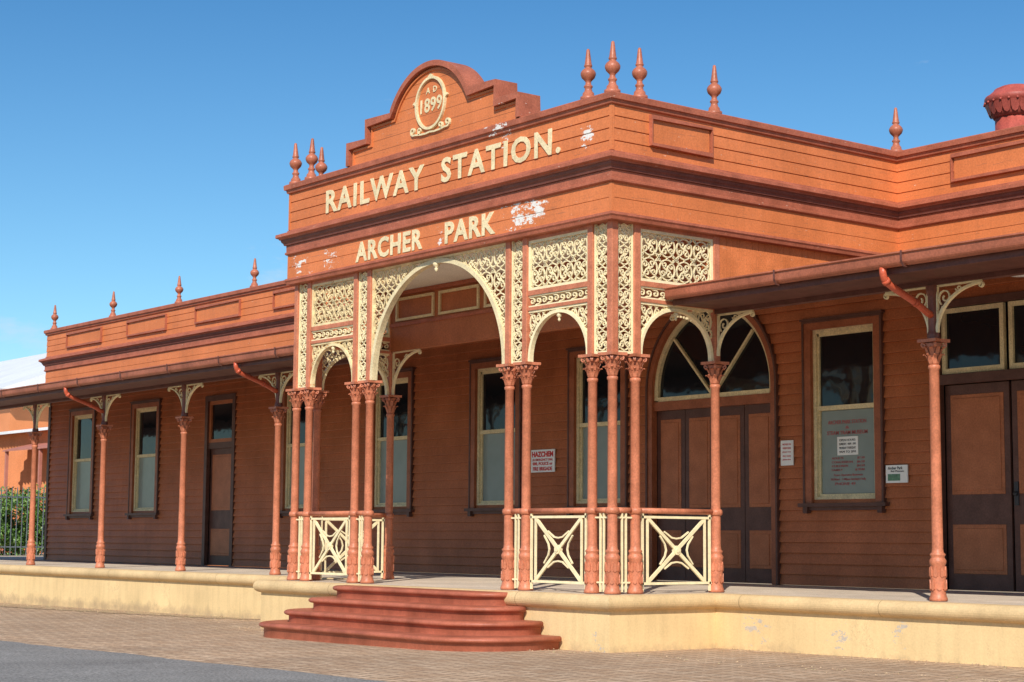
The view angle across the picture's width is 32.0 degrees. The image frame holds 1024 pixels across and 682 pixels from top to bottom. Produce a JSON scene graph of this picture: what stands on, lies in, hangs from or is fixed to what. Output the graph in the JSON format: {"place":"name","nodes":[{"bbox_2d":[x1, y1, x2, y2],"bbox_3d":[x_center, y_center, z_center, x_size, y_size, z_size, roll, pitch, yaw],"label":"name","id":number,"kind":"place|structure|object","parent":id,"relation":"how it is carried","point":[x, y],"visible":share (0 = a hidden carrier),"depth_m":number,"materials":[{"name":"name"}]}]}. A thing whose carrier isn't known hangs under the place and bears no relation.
{"place":"outdoors","nodes":[
{"label":"outdoors","id":0,"kind":"place"},
{"bbox_2d":[0,641,385,681],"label":"road","id":1,"kind":"structure","parent":0,"point":[21,662],"depth_m":17.14,"materials":[{"name":"grey asphalt"}]},
{"bbox_2d":[0,607,1023,681],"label":"pavement","id":2,"kind":"structure","parent":0,"point":[195,639],"depth_m":19.02,"materials":[{"name":"brick"}]},
{"bbox_2d":[0,603,260,619],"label":"dirt verge","id":3,"kind":"structure","parent":2,"relation":"on","point":[77,609],"depth_m":33.55,"materials":[{"name":"soil"}]},
{"bbox_2d":[259,585,561,651],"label":"entrance steps","id":4,"kind":"structure","parent":2,"relation":"on","point":[438,619],"depth_m":21.71,"materials":[{"name":"red paint"}]},
{"bbox_2d":[0,0,1023,361],"label":"sky","id":5,"kind":"structure","parent":0,"point":[145,145],"materials":[{"name":"blue"}]},
{"bbox_2d":[4,603,1023,681],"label":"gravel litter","id":6,"kind":"object","parent":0,"point":[532,650],"visible":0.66,"depth_m":20.27,"materials":[{"name":"gravel"}]},
{"bbox_2d":[329,569,1023,592],"bbox_3d":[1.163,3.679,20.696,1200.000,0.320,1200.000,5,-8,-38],"label":"ground","id":7,"kind":"structure","parent":0,"point":[802,585],"depth_m":59.59,"materials":[{"name":"concrete"}]},
{"bbox_2d":[0,427,47,552],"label":"corrugated shed","id":8,"kind":"structure","parent":7,"relation":"on","point":[15,457],"depth_m":63.99,"materials":[{"name":"orange metal"}]},
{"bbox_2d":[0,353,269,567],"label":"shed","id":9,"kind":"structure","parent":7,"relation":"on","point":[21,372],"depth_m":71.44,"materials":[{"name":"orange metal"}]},
{"bbox_2d":[0,553,1023,666],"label":"platform","id":10,"kind":"structure","parent":7,"relation":"on","point":[973,627],"depth_m":20.97,"materials":[{"name":"beige paint"}]},
{"bbox_2d":[0,486,27,555],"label":"shrub","id":11,"kind":"object","parent":10,"relation":"on","point":[8,522],"visible":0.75,"depth_m":55.47,"materials":[{"name":"green plant"}]},
{"bbox_2d":[0,486,45,554],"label":"palisade fence","id":12,"kind":"object","parent":10,"relation":"on","point":[20,546],"visible":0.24,"depth_m":54.38,"materials":[{"name":"metal"}]},
{"bbox_2d":[6,483,45,554],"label":"shrub","id":13,"kind":"object","parent":10,"relation":"on","point":[24,523],"visible":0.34,"depth_m":56.00,"materials":[{"name":"green plant"}]},
{"bbox_2d":[295,511,302,578],"bbox_3d":[-3.118,3.008,26.271,0.067,0.989,0.240,5,-8,-38],"label":"short balustrade","id":14,"kind":"object","parent":10,"relation":"on","point":[299,514],"visible":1,"depth_m":26.27,"materials":[{"name":"wood"}]},
{"bbox_2d":[308,511,349,579],"bbox_3d":[-2.618,2.941,25.637,0.067,0.989,1.180,5,-8,-38],"label":"balustrade panel","id":15,"kind":"object","parent":10,"relation":"on","point":[323,557],"visible":1,"depth_m":25.67,"materials":[{"name":"wood"}]},
{"bbox_2d":[320,513,385,578],"bbox_3d":[-2.423,3.098,27.040,1.250,0.989,0.067,5,-8,-38],"label":"balustrade panel","id":16,"kind":"object","parent":10,"relation":"on","point":[342,536],"visible":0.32,"depth_m":26.97,"materials":[{"name":"wood"}]},
{"bbox_2d":[355,511,363,581],"bbox_3d":[-2.121,2.875,25.007,0.067,0.989,0.230,5,-8,-38],"label":"short balustrade","id":17,"kind":"object","parent":10,"relation":"on","point":[360,519],"visible":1,"depth_m":25.01,"materials":[{"name":"wood"}]},
{"bbox_2d":[0,41,1023,600],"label":"station building","id":18,"kind":"structure","parent":10,"relation":"on","point":[616,297],"depth_m":25.05,"materials":[{"name":"orange paint"}]},
{"bbox_2d":[63,407,96,519],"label":"window","id":19,"kind":"structure","parent":18,"relation":"in","point":[82,421],"depth_m":44.64,"materials":[{"name":"grey glass"}]},
{"bbox_2d":[125,398,162,518],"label":"window","id":20,"kind":"structure","parent":18,"relation":"in","point":[145,426],"depth_m":41.92,"materials":[{"name":"brown paint"}]},
{"bbox_2d":[201,393,236,565],"bbox_3d":[-6.346,3.029,38.906,0.145,3.720,1.340,5,-8,-38],"label":"single door","id":21,"kind":"structure","parent":18,"relation":"in","point":[220,410],"depth_m":38.99,"materials":[{"name":"red paint"}]},
{"bbox_2d":[280,382,313,517],"bbox_3d":[-4.316,2.208,36.338,0.200,2.775,1.600,5,-8,-38],"label":"window","id":22,"kind":"structure","parent":18,"relation":"in","point":[287,423],"depth_m":36.72,"materials":[{"name":"brown paint"}]},
{"bbox_2d":[363,367,415,516],"bbox_3d":[-2.279,1.937,33.756,0.200,2.775,1.600,5,-8,-38],"label":"window","id":23,"kind":"structure","parent":18,"relation":"in","point":[403,458],"depth_m":33.70,"materials":[{"name":"brown paint"}]},
{"bbox_2d":[464,356,522,515],"bbox_3d":[-0.273,1.670,31.213,0.200,2.775,1.600,5,-8,-38],"label":"window","id":24,"kind":"structure","parent":18,"relation":"in","point":[486,468],"depth_m":31.47,"materials":[{"name":"brown paint"}]},
{"bbox_2d":[531,449,554,472],"bbox_3d":[0.500,2.026,30.124,0.022,0.380,0.700,5,-8,-38],"label":"hazard sign","id":25,"kind":"object","parent":18,"relation":"attached to","point":[543,460],"visible":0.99,"depth_m":30.08,"materials":[{"name":"white metal"}]},
{"bbox_2d":[562,341,629,514],"bbox_3d":[1.413,1.446,29.077,0.200,2.775,1.600,5,-8,-38],"label":"window","id":26,"kind":"structure","parent":18,"relation":"in","point":[577,384],"depth_m":29.33,"materials":[{"name":"brown paint"}]},
{"bbox_2d":[645,312,782,584],"bbox_3d":[3.034,1.472,27.031,0.175,4.338,2.815,5,-8,-38],"label":"arched door","id":27,"kind":"structure","parent":18,"relation":"in","point":[678,425],"depth_m":26.97,"materials":[{"name":"brown paint"}]},
{"bbox_2d":[781,440,793,465],"bbox_3d":[3.969,1.614,25.721,0.022,0.360,0.240,5,-8,-38],"label":"paper notice","id":28,"kind":"object","parent":18,"relation":"attached to","point":[787,452],"visible":1,"depth_m":25.71,"materials":[{"name":"white paper"}]},
{"bbox_2d":[797,310,889,512],"bbox_3d":[4.648,1.016,24.978,0.200,2.775,1.600,5,-8,-38],"label":"window","id":29,"kind":"structure","parent":18,"relation":"in","point":[842,356],"depth_m":25.14,"materials":[{"name":"brown paint"}]},
{"bbox_2d":[822,408,874,493],"bbox_3d":[4.706,1.546,24.968,0.030,1.160,0.960,5,-8,-38],"label":"window poster","id":30,"kind":"object","parent":18,"relation":"attached to","point":[848,451],"depth_m":24.96,"materials":[{"name":"grey paper"}]},
{"bbox_2d":[886,465,907,482],"bbox_3d":[5.204,1.797,24.114,0.022,0.240,0.370,5,-8,-38],"label":"museum notice","id":31,"kind":"object","parent":18,"relation":"attached to","point":[896,473],"visible":1,"depth_m":24.10,"materials":[{"name":"white paper"}]},
{"bbox_2d":[939,291,1023,591],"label":"double door","id":32,"kind":"structure","parent":18,"relation":"in","point":[980,426],"depth_m":23.13,"materials":[{"name":"red paint"}]},
{"bbox_2d":[983,84,1023,130],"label":"roof ventilator","id":33,"kind":"object","parent":18,"relation":"on","point":[1003,106],"visible":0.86,"depth_m":27.41,"materials":[{"name":"red paint"}]},
{"bbox_2d":[510,508,520,587],"bbox_3d":[0.064,2.584,22.238,0.067,0.989,0.230,5,-8,-38],"label":"short balustrade","id":34,"kind":"object","parent":10,"relation":"on","point":[516,548],"visible":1,"depth_m":22.23,"materials":[{"name":"wood"}]},
{"bbox_2d":[528,508,586,588],"bbox_3d":[0.561,2.518,21.608,0.067,0.989,1.180,5,-8,-38],"label":"balustrade panel","id":35,"kind":"object","parent":10,"relation":"on","point":[558,549],"visible":1,"depth_m":21.64,"materials":[{"name":"wood"}]},
{"bbox_2d":[594,507,606,591],"bbox_3d":[1.061,2.452,20.974,0.067,0.989,0.240,5,-8,-38],"label":"short balustrade","id":36,"kind":"object","parent":10,"relation":"on","point":[600,510],"visible":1,"depth_m":20.97,"materials":[{"name":"wood"}]},
{"bbox_2d":[617,507,631,591],"bbox_3d":[1.314,2.450,20.944,0.240,0.989,0.067,5,-8,-38],"label":"short balustrade","id":37,"kind":"object","parent":10,"relation":"on","point":[625,510],"visible":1,"depth_m":20.94,"materials":[{"name":"wood"}]},
{"bbox_2d":[640,508,712,590],"bbox_3d":[1.978,2.513,21.462,1.250,0.989,0.067,5,-8,-38],"label":"balustrade panel","id":38,"kind":"object","parent":10,"relation":"on","point":[676,550],"visible":1,"depth_m":21.45,"materials":[{"name":"wood"}]}
]}

